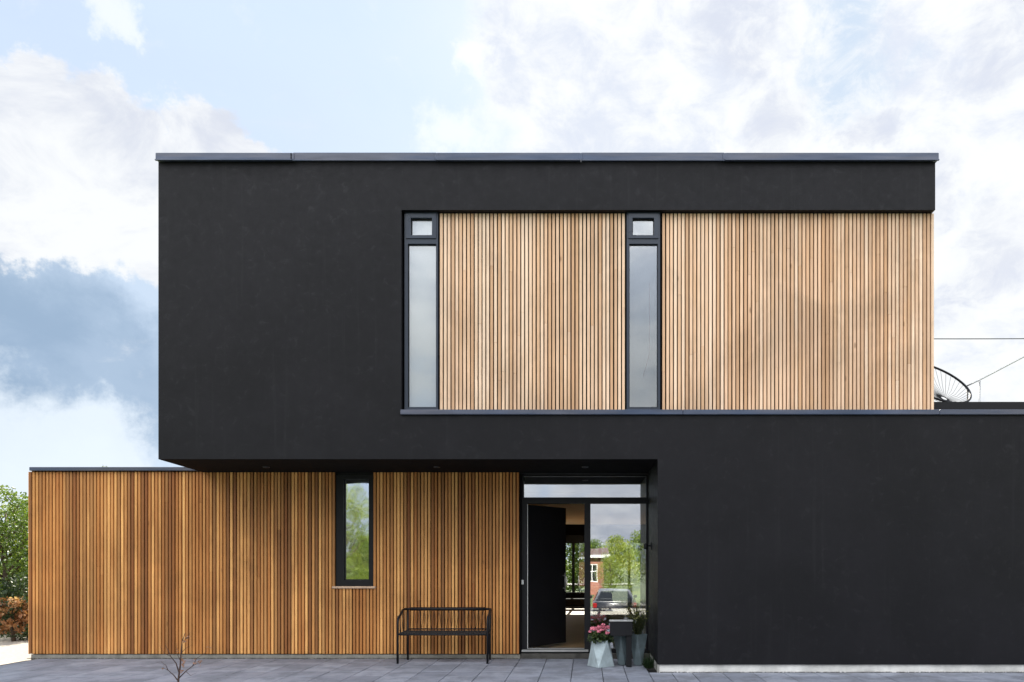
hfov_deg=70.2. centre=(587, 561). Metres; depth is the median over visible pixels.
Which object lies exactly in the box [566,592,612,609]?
sofa
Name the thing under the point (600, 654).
potted flowers
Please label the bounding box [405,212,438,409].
window
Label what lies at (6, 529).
broadleaf shrub
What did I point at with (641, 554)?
garden tree
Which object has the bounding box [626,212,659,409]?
window
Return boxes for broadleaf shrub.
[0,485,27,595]
[0,491,27,634]
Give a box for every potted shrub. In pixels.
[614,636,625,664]
[625,604,650,664]
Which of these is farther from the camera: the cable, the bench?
the cable
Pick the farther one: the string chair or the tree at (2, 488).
the tree at (2, 488)
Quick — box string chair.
[934,366,971,401]
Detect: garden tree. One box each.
[566,543,639,592]
[625,543,645,583]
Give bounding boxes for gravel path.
[0,634,30,664]
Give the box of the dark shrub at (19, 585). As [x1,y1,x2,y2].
[0,572,27,640]
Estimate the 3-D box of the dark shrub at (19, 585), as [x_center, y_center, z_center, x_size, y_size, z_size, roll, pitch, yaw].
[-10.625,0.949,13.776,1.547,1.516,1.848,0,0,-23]
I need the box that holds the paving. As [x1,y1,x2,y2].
[0,659,1023,681]
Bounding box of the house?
[28,153,1023,673]
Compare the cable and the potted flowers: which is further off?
the cable
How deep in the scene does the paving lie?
9.18 m
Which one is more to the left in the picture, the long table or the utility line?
the long table
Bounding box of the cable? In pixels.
[967,356,1023,401]
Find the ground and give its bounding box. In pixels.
[0,563,645,660]
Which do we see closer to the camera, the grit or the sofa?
the grit
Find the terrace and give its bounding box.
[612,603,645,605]
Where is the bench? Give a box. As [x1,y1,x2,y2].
[396,607,491,663]
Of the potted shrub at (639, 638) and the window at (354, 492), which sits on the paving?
the potted shrub at (639, 638)
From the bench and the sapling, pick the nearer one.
the sapling
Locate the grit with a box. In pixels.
[26,658,1023,672]
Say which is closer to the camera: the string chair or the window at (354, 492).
the window at (354, 492)
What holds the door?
in the house
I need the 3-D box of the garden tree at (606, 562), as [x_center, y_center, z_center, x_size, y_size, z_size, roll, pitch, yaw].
[0.139,-0.473,25.983,3.205,4.067,3.188,0,0,-12]
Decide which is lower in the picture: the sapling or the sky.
the sapling
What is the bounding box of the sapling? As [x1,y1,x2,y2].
[160,634,211,681]
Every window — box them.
[336,474,372,585]
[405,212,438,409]
[566,535,645,607]
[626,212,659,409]
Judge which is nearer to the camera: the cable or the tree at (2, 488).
the cable
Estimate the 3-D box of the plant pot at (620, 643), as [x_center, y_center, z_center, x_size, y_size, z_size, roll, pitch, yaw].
[0.503,1.128,9.955,0.247,0.576,0.216,0,0,-42]
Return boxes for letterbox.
[609,620,632,666]
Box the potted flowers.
[587,623,613,667]
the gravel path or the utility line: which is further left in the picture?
the gravel path
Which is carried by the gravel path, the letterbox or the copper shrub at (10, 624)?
the copper shrub at (10, 624)
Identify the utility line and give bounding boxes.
[934,338,1023,338]
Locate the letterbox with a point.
(620, 627)
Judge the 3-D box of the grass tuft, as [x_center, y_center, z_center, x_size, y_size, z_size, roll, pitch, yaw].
[0.799,1.298,9.621,0.189,0.244,0.233,0,0,0]
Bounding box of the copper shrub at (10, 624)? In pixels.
[0,596,27,640]
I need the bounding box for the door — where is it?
[528,505,565,646]
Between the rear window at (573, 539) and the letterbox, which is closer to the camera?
the letterbox
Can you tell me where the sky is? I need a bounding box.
[0,0,1023,562]
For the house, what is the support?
on the ground
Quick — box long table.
[566,583,633,605]
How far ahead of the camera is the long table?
21.60 m
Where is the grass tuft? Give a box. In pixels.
[641,653,653,668]

